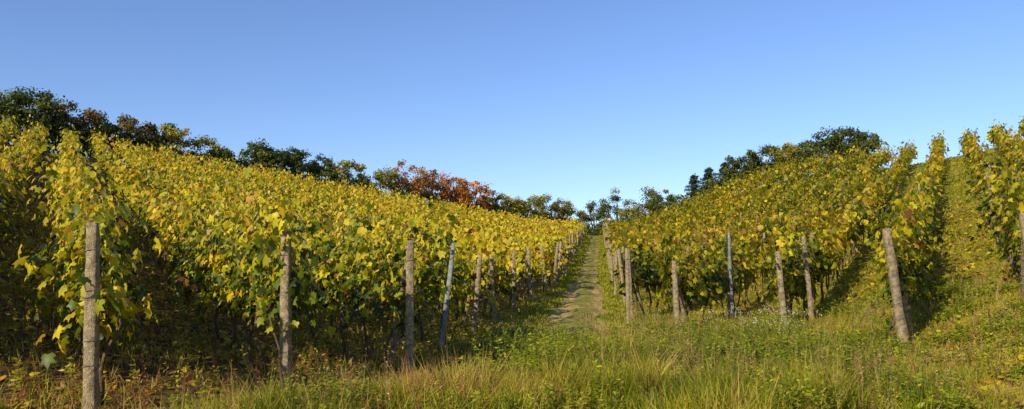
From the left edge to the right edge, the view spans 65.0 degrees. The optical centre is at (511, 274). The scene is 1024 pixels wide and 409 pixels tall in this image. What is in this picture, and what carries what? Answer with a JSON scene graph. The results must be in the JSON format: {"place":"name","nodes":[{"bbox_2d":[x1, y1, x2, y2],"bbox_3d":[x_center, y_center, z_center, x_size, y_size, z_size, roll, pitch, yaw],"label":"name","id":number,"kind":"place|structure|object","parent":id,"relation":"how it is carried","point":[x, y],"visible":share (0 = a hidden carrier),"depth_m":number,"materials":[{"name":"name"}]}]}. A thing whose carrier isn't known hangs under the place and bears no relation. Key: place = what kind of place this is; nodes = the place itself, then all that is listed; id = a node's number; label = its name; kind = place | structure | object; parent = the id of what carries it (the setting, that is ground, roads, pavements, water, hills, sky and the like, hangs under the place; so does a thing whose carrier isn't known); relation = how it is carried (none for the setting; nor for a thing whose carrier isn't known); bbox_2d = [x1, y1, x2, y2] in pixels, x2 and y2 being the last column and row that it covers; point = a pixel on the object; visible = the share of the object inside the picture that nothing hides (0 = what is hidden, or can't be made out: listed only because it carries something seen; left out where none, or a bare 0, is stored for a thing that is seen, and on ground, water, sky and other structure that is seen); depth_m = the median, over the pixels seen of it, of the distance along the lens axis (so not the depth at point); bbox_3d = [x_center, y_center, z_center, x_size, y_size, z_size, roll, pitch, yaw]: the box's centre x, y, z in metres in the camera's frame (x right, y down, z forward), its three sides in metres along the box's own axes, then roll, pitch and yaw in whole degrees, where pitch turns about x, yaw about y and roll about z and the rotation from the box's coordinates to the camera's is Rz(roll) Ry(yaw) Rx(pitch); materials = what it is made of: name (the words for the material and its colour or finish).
{"place":"outdoors","nodes":[
{"label":"outdoors","id":0,"kind":"place"},
{"bbox_2d":[0,144,1023,408],"bbox_3d":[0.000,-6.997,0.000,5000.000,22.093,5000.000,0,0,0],"label":"ground","id":1,"kind":"structure","parent":0,"point":[128,370],"depth_m":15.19,"materials":[{"name":"green plant"}]},
{"bbox_2d":[0,115,20,150],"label":"grapevine row","id":2,"kind":"object","parent":1,"relation":"on","point":[5,125],"visible":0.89,"depth_m":55.81,"materials":[{"name":"yellow plant"}]},
{"bbox_2d":[0,97,40,143],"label":"oak tree","id":3,"kind":"object","parent":1,"relation":"on","point":[5,103],"visible":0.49,"depth_m":68.14,"materials":[{"name":"green plant"}]},
{"bbox_2d":[0,114,53,283],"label":"grapevine row","id":4,"kind":"object","parent":1,"relation":"on","point":[11,175],"visible":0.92,"depth_m":27.70,"materials":[{"name":"yellow plant"}]},
{"bbox_2d":[0,86,71,138],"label":"oak tree","id":5,"kind":"object","parent":1,"relation":"on","point":[43,101],"visible":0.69,"depth_m":69.25,"materials":[{"name":"green plant"}]},
{"bbox_2d":[32,95,105,138],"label":"oak tree","id":6,"kind":"object","parent":1,"relation":"on","point":[89,114],"visible":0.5,"depth_m":72.07,"materials":[{"name":"green plant"}]},
{"bbox_2d":[0,126,160,404],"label":"grapevine row","id":7,"kind":"object","parent":1,"relation":"on","point":[73,190],"visible":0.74,"depth_m":10.46,"materials":[{"name":"yellow plant"}]},
{"bbox_2d":[82,222,100,408],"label":"concrete vineyard post","id":8,"kind":"object","parent":1,"relation":"on","point":[91,354],"visible":0.91,"depth_m":7.95,"materials":[{"name":"concrete"}]},
{"bbox_2d":[70,109,126,158],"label":"oak tree","id":9,"kind":"object","parent":1,"relation":"on","point":[102,124],"visible":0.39,"depth_m":73.69,"materials":[{"name":"green plant"}]},
{"bbox_2d":[107,113,159,153],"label":"oak tree","id":10,"kind":"object","parent":1,"relation":"on","point":[127,124],"visible":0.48,"depth_m":76.51,"materials":[{"name":"green plant"}]},
{"bbox_2d":[146,122,191,156],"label":"oak tree","id":11,"kind":"object","parent":1,"relation":"on","point":[171,135],"visible":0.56,"depth_m":79.08,"materials":[{"name":"green plant"}]},
{"bbox_2d":[184,135,235,162],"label":"oak tree","id":12,"kind":"object","parent":1,"relation":"on","point":[199,142],"visible":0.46,"depth_m":82.67,"materials":[{"name":"green plant"}]},
{"bbox_2d":[87,128,348,375],"bbox_3d":[-19.504,-5.578,39.948,2.387,14.016,69.972,0,0,-29],"label":"grapevine row","id":13,"kind":"object","parent":1,"relation":"on","point":[243,284],"visible":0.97,"depth_m":12.61,"materials":[{"name":"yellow plant"}]},
{"bbox_2d":[0,201,509,408],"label":"shade weeds","id":14,"kind":"object","parent":1,"relation":"on","point":[264,326],"visible":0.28,"depth_m":13.78,"materials":[{"name":"green plant"}]},
{"bbox_2d":[237,137,281,173],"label":"oak tree","id":15,"kind":"object","parent":1,"relation":"on","point":[257,148],"visible":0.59,"depth_m":86.62,"materials":[{"name":"green plant"}]},
{"bbox_2d":[256,146,298,174],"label":"oak tree","id":16,"kind":"object","parent":1,"relation":"on","point":[285,158],"visible":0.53,"depth_m":87.42,"materials":[{"name":"green plant"}]},
{"bbox_2d":[112,134,452,371],"bbox_3d":[-18.395,-5.301,41.744,2.533,13.557,69.991,0,0,-29],"label":"grapevine row","id":17,"kind":"object","parent":1,"relation":"on","point":[355,287],"visible":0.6,"depth_m":13.77,"materials":[{"name":"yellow plant"}]},
{"bbox_2d":[279,231,292,389],"bbox_3d":[-2.720,0.529,9.659,0.136,2.081,0.142,0,0,6],"label":"concrete vineyard post","id":18,"kind":"object","parent":1,"relation":"on","point":[285,349],"visible":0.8,"depth_m":9.61,"materials":[{"name":"concrete"}]},
{"bbox_2d":[277,146,314,176],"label":"oak tree","id":19,"kind":"object","parent":1,"relation":"on","point":[300,162],"visible":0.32,"depth_m":89.52,"materials":[{"name":"green plant"}]},
{"bbox_2d":[137,140,476,342],"bbox_3d":[-17.468,-5.237,43.936,2.451,13.285,68.034,0,0,-30],"label":"grapevine row","id":20,"kind":"object","parent":1,"relation":"on","point":[438,270],"visible":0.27,"depth_m":15.90,"materials":[{"name":"yellow plant"}]},
{"bbox_2d":[303,154,342,183],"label":"oak tree","id":21,"kind":"object","parent":1,"relation":"on","point":[321,170],"visible":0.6,"depth_m":92.56,"materials":[{"name":"green plant"}]},
{"bbox_2d":[157,142,500,332],"bbox_3d":[-16.937,-5.577,47.086,2.231,13.875,66.715,0,0,-29],"label":"grapevine row","id":22,"kind":"object","parent":1,"relation":"on","point":[465,286],"visible":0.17,"depth_m":22.98,"materials":[{"name":"yellow plant"}]},
{"bbox_2d":[322,159,372,188],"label":"oak tree","id":23,"kind":"object","parent":1,"relation":"on","point":[347,165],"visible":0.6,"depth_m":93.70,"materials":[{"name":"green plant"}]},
{"bbox_2d":[181,152,524,318],"bbox_3d":[-15.622,-5.135,48.798,2.369,12.787,63.412,0,0,-29],"label":"grapevine row","id":24,"kind":"object","parent":1,"relation":"on","point":[503,287],"visible":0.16,"depth_m":28.94,"materials":[{"name":"yellow plant"}]},
{"bbox_2d":[205,153,517,305],"bbox_3d":[-14.559,-5.072,51.378,2.489,12.341,61.482,0,0,-29],"label":"grapevine row","id":25,"kind":"object","parent":1,"relation":"on","point":[287,199],"visible":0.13,"depth_m":45.99,"materials":[{"name":"yellow plant"}]},
{"bbox_2d":[363,165,407,195],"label":"oak tree","id":26,"kind":"object","parent":1,"relation":"on","point":[381,177],"visible":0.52,"depth_m":98.43,"materials":[{"name":"green plant"}]},
{"bbox_2d":[224,157,550,296],"bbox_3d":[-13.646,-5.331,53.535,2.384,12.552,59.888,0,0,-29],"label":"grapevine row","id":27,"kind":"object","parent":1,"relation":"on","point":[520,265],"visible":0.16,"depth_m":39.97,"materials":[{"name":"yellow plant"}]},
{"bbox_2d":[388,240,414,373],"bbox_3d":[-1.616,0.572,11.648,0.172,2.082,1.106,0,0,-23],"label":"concrete vineyard post","id":28,"kind":"object","parent":1,"relation":"on","point":[407,277],"visible":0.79,"depth_m":11.17,"materials":[{"name":"concrete"}]},
{"bbox_2d":[381,159,431,197],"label":"maple tree","id":29,"kind":"object","parent":1,"relation":"on","point":[420,181],"visible":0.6,"depth_m":100.89,"materials":[{"name":"red plant"}]},
{"bbox_2d":[251,161,567,291],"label":"grapevine row","id":30,"kind":"object","parent":1,"relation":"on","point":[533,255],"visible":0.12,"depth_m":44.65,"materials":[{"name":"yellow plant"}]},
{"bbox_2d":[269,165,565,285],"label":"grapevine row","id":31,"kind":"object","parent":1,"relation":"on","point":[551,261],"visible":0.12,"depth_m":53.06,"materials":[{"name":"yellow plant"}]},
{"bbox_2d":[287,170,571,280],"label":"grapevine row","id":32,"kind":"object","parent":1,"relation":"on","point":[534,238],"visible":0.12,"depth_m":54.69,"materials":[{"name":"yellow plant"}]},
{"bbox_2d":[301,172,567,271],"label":"grapevine row","id":33,"kind":"object","parent":1,"relation":"on","point":[444,217],"visible":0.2,"depth_m":61.60,"materials":[{"name":"yellow plant"}]},
{"bbox_2d":[414,169,458,202],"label":"maple tree","id":34,"kind":"object","parent":1,"relation":"on","point":[445,188],"visible":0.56,"depth_m":103.92,"materials":[{"name":"red plant"}]},
{"bbox_2d":[5,113,875,235],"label":"hedge","id":35,"kind":"object","parent":1,"relation":"on","point":[589,231],"visible":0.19,"depth_m":86.74,"materials":[{"name":"green plant"}]},
{"bbox_2d":[318,178,568,269],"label":"grapevine row","id":36,"kind":"object","parent":1,"relation":"on","point":[432,212],"visible":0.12,"depth_m":62.13,"materials":[{"name":"yellow plant"}]},
{"bbox_2d":[439,243,454,347],"bbox_3d":[-1.167,0.503,14.246,0.351,2.111,0.116,0,0,-21],"label":"metal vineyard post","id":37,"kind":"object","parent":1,"relation":"on","point":[446,299],"visible":0.91,"depth_m":14.22,"materials":[{"name":"metal"}]},
{"bbox_2d":[430,171,474,207],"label":"maple tree","id":38,"kind":"object","parent":1,"relation":"on","point":[460,190],"visible":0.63,"depth_m":105.31,"materials":[{"name":"orange plant"}]},
{"bbox_2d":[336,184,570,265],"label":"grapevine row","id":39,"kind":"object","parent":1,"relation":"on","point":[468,224],"visible":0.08,"depth_m":66.07,"materials":[{"name":"yellow plant"}]},
{"bbox_2d":[359,183,575,250],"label":"grapevine row","id":40,"kind":"object","parent":1,"relation":"on","point":[479,220],"visible":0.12,"depth_m":63.98,"materials":[{"name":"yellow plant"}]},
{"bbox_2d":[461,254,481,332],"bbox_3d":[-0.941,0.529,18.238,0.273,1.938,1.287,0,0,-16],"label":"concrete vineyard post","id":41,"kind":"object","parent":1,"relation":"on","point":[478,268],"visible":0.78,"depth_m":17.65,"materials":[{"name":"concrete"}]},
{"bbox_2d":[369,183,573,257],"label":"grapevine row","id":42,"kind":"object","parent":1,"relation":"on","point":[499,224],"visible":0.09,"depth_m":69.17,"materials":[{"name":"yellow plant"}]},
{"bbox_2d":[451,181,496,209],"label":"maple tree","id":43,"kind":"object","parent":1,"relation":"on","point":[483,205],"visible":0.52,"depth_m":109.29,"materials":[{"name":"orange plant"}]},
{"bbox_2d":[379,188,577,256],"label":"grapevine row","id":44,"kind":"object","parent":1,"relation":"on","point":[513,226],"visible":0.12,"depth_m":73.37,"materials":[{"name":"yellow plant"}]},
{"bbox_2d":[395,187,577,246],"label":"grapevine row","id":45,"kind":"object","parent":1,"relation":"on","point":[570,231],"visible":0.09,"depth_m":76.64,"materials":[{"name":"yellow plant"}]},
{"bbox_2d":[482,256,496,321],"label":"concrete vineyard post","id":46,"kind":"object","parent":1,"relation":"on","point":[491,270],"visible":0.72,"depth_m":21.09,"materials":[{"name":"concrete"}]},
{"bbox_2d":[414,194,582,243],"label":"grapevine row","id":47,"kind":"object","parent":1,"relation":"on","point":[574,226],"visible":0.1,"depth_m":75.35,"materials":[{"name":"yellow plant"}]},
{"bbox_2d":[480,189,518,212],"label":"oak tree","id":48,"kind":"object","parent":1,"relation":"on","point":[506,199],"visible":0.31,"depth_m":113.00,"materials":[{"name":"green plant"}]},
{"bbox_2d":[430,196,579,233],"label":"grapevine row","id":49,"kind":"object","parent":1,"relation":"on","point":[514,220],"visible":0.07,"depth_m":85.19,"materials":[{"name":"yellow plant"}]},
{"bbox_2d":[433,196,576,235],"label":"grapevine row","id":50,"kind":"object","parent":1,"relation":"on","point":[526,225],"visible":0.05,"depth_m":80.56,"materials":[{"name":"yellow plant"}]},
{"bbox_2d":[0,300,1018,408],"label":"fallen leaves","id":51,"kind":"object","parent":1,"relation":"on","point":[211,379],"visible":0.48,"depth_m":8.99,"materials":[{"name":"brown plant"}]},
{"bbox_2d":[0,273,1023,408],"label":"green weeds","id":52,"kind":"object","parent":1,"relation":"on","point":[942,295],"visible":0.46,"depth_m":11.00,"materials":[{"name":"green plant"}]},
{"bbox_2d":[0,196,1023,408],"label":"fallen leaves","id":53,"kind":"object","parent":1,"relation":"on","point":[256,361],"visible":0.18,"depth_m":15.42,"materials":[{"name":"brown plant"}]},
{"bbox_2d":[3,244,1023,408],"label":"meadow grass","id":54,"kind":"structure","parent":1,"relation":"on","point":[651,397],"depth_m":8.95,"materials":[{"name":"green plant"}]},
{"bbox_2d":[512,249,515,310],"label":"concrete vineyard post","id":55,"kind":"object","parent":1,"relation":"on","point":[514,279],"visible":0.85,"depth_m":24.35,"materials":[{"name":"concrete"}]},
{"bbox_2d":[499,196,530,216],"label":"oak tree","id":56,"kind":"object","parent":1,"relation":"on","point":[522,210],"visible":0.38,"depth_m":114.97,"materials":[{"name":"green plant"}]},
{"bbox_2d":[462,201,583,238],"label":"grapevine row","id":57,"kind":"object","parent":1,"relation":"on","point":[525,218],"visible":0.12,"depth_m":88.03,"materials":[{"name":"yellow plant"}]},
{"bbox_2d":[520,246,532,301],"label":"concrete vineyard post","id":58,"kind":"object","parent":1,"relation":"on","point":[527,263],"visible":0.93,"depth_m":27.35,"materials":[{"name":"concrete"}]},
{"bbox_2d":[515,194,553,221],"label":"oak tree","id":59,"kind":"object","parent":1,"relation":"on","point":[534,200],"visible":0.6,"depth_m":117.90,"materials":[{"name":"green plant"}]},
{"bbox_2d":[428,321,648,363],"bbox_3d":[0.446,1.154,13.524,3.734,0.678,2.783,0,0,0],"label":"nettle patch","id":60,"kind":"object","parent":1,"relation":"on","point":[488,335],"visible":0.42,"depth_m":13.29,"materials":[{"name":"green plant"}]},
{"bbox_2d":[533,194,573,220],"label":"oak tree","id":61,"kind":"object","parent":1,"relation":"on","point":[559,210],"visible":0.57,"depth_m":121.75,"materials":[{"name":"green plant"}]},
{"bbox_2d":[575,200,610,228],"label":"oak tree","id":62,"kind":"object","parent":1,"relation":"on","point":[600,214],"visible":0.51,"depth_m":129.36,"materials":[{"name":"green plant"}]},
{"bbox_2d":[169,254,1023,408],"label":"dry seed stalks","id":63,"kind":"object","parent":1,"relation":"on","point":[732,354],"visible":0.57,"depth_m":11.42,"materials":[{"name":"plant"}]},
{"bbox_2d":[593,187,636,227],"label":"oak tree","id":64,"kind":"object","parent":1,"relation":"on","point":[616,198],"visible":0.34,"depth_m":128.97,"materials":[{"name":"green plant"}]},
{"bbox_2d":[617,249,637,301],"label":"concrete vineyard post","id":65,"kind":"object","parent":1,"relation":"on","point":[620,258],"visible":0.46,"depth_m":27.28,"materials":[{"name":"concrete"}]},
{"bbox_2d":[625,248,630,323],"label":"concrete vineyard post","id":66,"kind":"object","parent":1,"relation":"on","point":[627,281],"visible":0.93,"depth_m":19.55,"materials":[{"name":"concrete"}]},
{"bbox_2d":[628,249,644,317],"bbox_3d":[3.433,0.390,21.810,0.229,2.135,1.197,0,0,35],"label":"concrete vineyard post","id":67,"kind":"object","parent":1,"relation":"on","point":[631,268],"visible":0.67,"depth_m":21.42,"materials":[{"name":"concrete"}]},
{"bbox_2d":[616,186,665,221],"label":"oak tree","id":68,"kind":"object","parent":1,"relation":"on","point":[636,210],"visible":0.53,"depth_m":122.35,"materials":[{"name":"green plant"}]},
{"bbox_2d":[601,192,697,235],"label":"grapevine row","id":69,"kind":"object","parent":1,"relation":"on","point":[678,206],"visible":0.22,"depth_m":88.29,"materials":[{"name":"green plant"}]},
{"bbox_2d":[603,188,711,237],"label":"grapevine row","id":70,"kind":"object","parent":1,"relation":"on","point":[664,215],"visible":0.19,"depth_m":83.93,"materials":[{"name":"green plant"}]},
{"bbox_2d":[644,189,681,214],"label":"oak tree","id":71,"kind":"object","parent":1,"relation":"on","point":[653,205],"visible":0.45,"depth_m":116.33,"materials":[{"name":"green plant"}]},
{"bbox_2d":[608,181,724,238],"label":"grapevine row","id":72,"kind":"object","parent":1,"relation":"on","point":[716,187],"visible":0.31,"depth_m":77.70,"materials":[{"name":"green plant"}]},
{"bbox_2d":[607,172,745,245],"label":"grapevine row","id":73,"kind":"object","parent":1,"relation":"on","point":[698,206],"visible":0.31,"depth_m":76.45,"materials":[{"name":"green plant"}]},
{"bbox_2d":[672,261,687,329],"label":"concrete vineyard post","id":74,"kind":"object","parent":1,"relation":"on","point":[676,289],"visible":0.78,"depth_m":17.25,"materials":[{"name":"concrete"}]},
{"bbox_2d":[603,170,762,257],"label":"grapevine row","id":75,"kind":"object","parent":1,"relation":"on","point":[686,222],"visible":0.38,"depth_m":70.58,"materials":[{"name":"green plant"}]},
{"bbox_2d":[680,173,700,208],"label":"pine tree","id":76,"kind":"object","parent":1,"relation":"on","point":[694,185],"visible":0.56,"depth_m":105.20,"materials":[{"name":"green plant"}]},
{"bbox_2d":[613,161,780,249],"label":"grapevine row","id":77,"kind":"object","parent":1,"relation":"on","point":[744,189],"visible":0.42,"depth_m":67.50,"materials":[{"name":"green plant"}]},
{"bbox_2d":[606,156,798,270],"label":"grapevine row","id":78,"kind":"object","parent":1,"relation":"on","point":[773,178],"visible":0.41,"depth_m":62.59,"materials":[{"name":"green plant"}]},
{"bbox_2d":[694,167,720,197],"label":"pine tree","id":79,"kind":"object","parent":1,"relation":"on","point":[708,174],"visible":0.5,"depth_m":103.23,"materials":[{"name":"green plant"}]},
{"bbox_2d":[610,153,829,288],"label":"grapevine row","id":80,"kind":"object","parent":1,"relation":"on","point":[783,184],"visible":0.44,"depth_m":59.23,"materials":[{"name":"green plant"}]},
{"bbox_2d":[605,149,851,296],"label":"grapevine row","id":81,"kind":"object","parent":1,"relation":"on","point":[822,168],"visible":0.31,"depth_m":51.10,"materials":[{"name":"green plant"}]},
{"bbox_2d":[727,231,733,318],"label":"metal vineyard post","id":82,"kind":"object","parent":1,"relation":"on","point":[730,275],"visible":0.92,"depth_m":19.37,"materials":[{"name":"metal"}]},
{"bbox_2d":[618,145,866,315],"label":"grapevine row","id":83,"kind":"object","parent":1,"relation":"on","point":[646,277],"visible":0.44,"depth_m":31.37,"materials":[{"name":"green plant"}]},
{"bbox_2d":[722,155,763,183],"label":"oak tree","id":84,"kind":"object","parent":1,"relation":"on","point":[735,166],"visible":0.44,"depth_m":98.15,"materials":[{"name":"green plant"}]},
{"bbox_2d":[577,315,930,401],"bbox_3d":[3.615,1.113,11.509,4.798,0.816,5.672,0,0,-9],"label":"nettle patch","id":85,"kind":"object","parent":1,"relation":"on","point":[781,351],"visible":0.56,"depth_m":11.37,"materials":[{"name":"green plant"}]},
{"bbox_2d":[698,305,821,342],"bbox_3d":[4.405,1.022,14.537,1.498,0.909,2.376,0,0,-42],"label":"white aster","id":86,"kind":"object","parent":1,"relation":"on","point":[783,327],"visible":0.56,"depth_m":14.43,"materials":[{"name":"green plant"}]},
{"bbox_2d":[740,144,782,176],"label":"oak tree","id":87,"kind":"object","parent":1,"relation":"on","point":[753,156],"visible":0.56,"depth_m":94.48,"materials":[{"name":"green plant"}]},
{"bbox_2d":[630,141,895,323],"bbox_3d":[19.926,-5.694,47.758,2.284,14.168,70.193,0,0,29],"label":"grapevine row","id":88,"kind":"object","parent":1,"relation":"on","point":[699,283],"visible":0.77,"depth_m":22.38,"materials":[{"name":"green plant"}]},
{"bbox_2d":[775,251,789,327],"bbox_3d":[5.675,0.509,16.503,0.276,1.940,1.182,0,0,32],"label":"concrete vineyard post","id":89,"kind":"object","parent":1,"relation":"on","point":[783,301],"visible":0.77,"depth_m":16.05,"materials":[{"name":"concrete"}]},
{"bbox_2d":[765,142,809,169],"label":"oak tree","id":90,"kind":"object","parent":1,"relation":"on","point":[788,149],"visible":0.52,"depth_m":91.25,"materials":[{"name":"green plant"}]},
{"bbox_2d":[801,236,814,321],"bbox_3d":[6.247,0.275,16.899,0.310,2.159,0.104,0,0,0],"label":"concrete vineyard post","id":91,"kind":"object","parent":1,"relation":"on","point":[807,280],"visible":0.93,"depth_m":16.86,"materials":[{"name":"concrete"}]},
{"bbox_2d":[603,147,1023,358],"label":"hillside grass","id":92,"kind":"structure","parent":1,"relation":"on","point":[957,205],"depth_m":26.46,"materials":[{"name":"green plant"}]},
{"bbox_2d":[789,132,840,170],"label":"oak tree","id":93,"kind":"object","parent":1,"relation":"on","point":[810,145],"visible":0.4,"depth_m":88.74,"materials":[{"name":"green plant"}]},
{"bbox_2d":[761,139,918,319],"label":"grapevine row","id":94,"kind":"object","parent":1,"relation":"on","point":[827,255],"visible":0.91,"depth_m":22.94,"materials":[{"name":"yellow plant"}]},
{"bbox_2d":[813,125,874,159],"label":"oak tree","id":95,"kind":"object","parent":1,"relation":"on","point":[843,132],"visible":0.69,"depth_m":85.93,"materials":[{"name":"green plant"}]},
{"bbox_2d":[837,131,883,155],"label":"oak tree","id":96,"kind":"object","parent":1,"relation":"on","point":[874,140],"visible":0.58,"depth_m":84.56,"materials":[{"name":"green plant"}]},
{"bbox_2d":[882,228,913,346],"bbox_3d":[6.627,0.311,13.462,0.362,2.128,1.366,0,0,44],"label":"concrete vineyard post","id":97,"kind":"object","parent":1,"relation":"on","point":[903,321],"visible":0.94,"depth_m":13.05,"materials":[{"name":"concrete"}]},
{"bbox_2d":[859,130,951,340],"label":"grapevine row","id":98,"kind":"object","parent":1,"relation":"on","point":[912,228],"visible":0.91,"depth_m":15.03,"materials":[{"name":"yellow plant"}]},
{"bbox_2d":[957,126,1023,281],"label":"grapevine row","id":99,"kind":"object","parent":1,"relation":"on","point":[1006,203],"visible":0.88,"depth_m":19.29,"materials":[{"name":"yellow plant"}]},
{"bbox_2d":[985,119,1023,177],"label":"grapevine row","id":100,"kind":"object","parent":1,"relation":"on","point":[1004,141],"visible":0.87,"depth_m":47.41,"materials":[{"name":"yellow plant"}]},
{"bbox_2d":[1019,213,1023,299],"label":"concrete vineyard post","id":101,"kind":"object","parent":1,"relation":"on","point":[1021,218],"visible":0.99,"depth_m":13.94,"materials":[{"name":"concrete"}]},
{"bbox_2d":[0,0,1023,226],"label":"sky","id":102,"kind":"structure","parent":0,"point":[575,101],"materials":[{"name":"blue"}]},
{"bbox_2d":[508,235,637,341],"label":"dirt path","id":103,"kind":"structure","parent":0,"point":[582,298],"depth_m":27.34,"materials":[{"name":"brown soil"}]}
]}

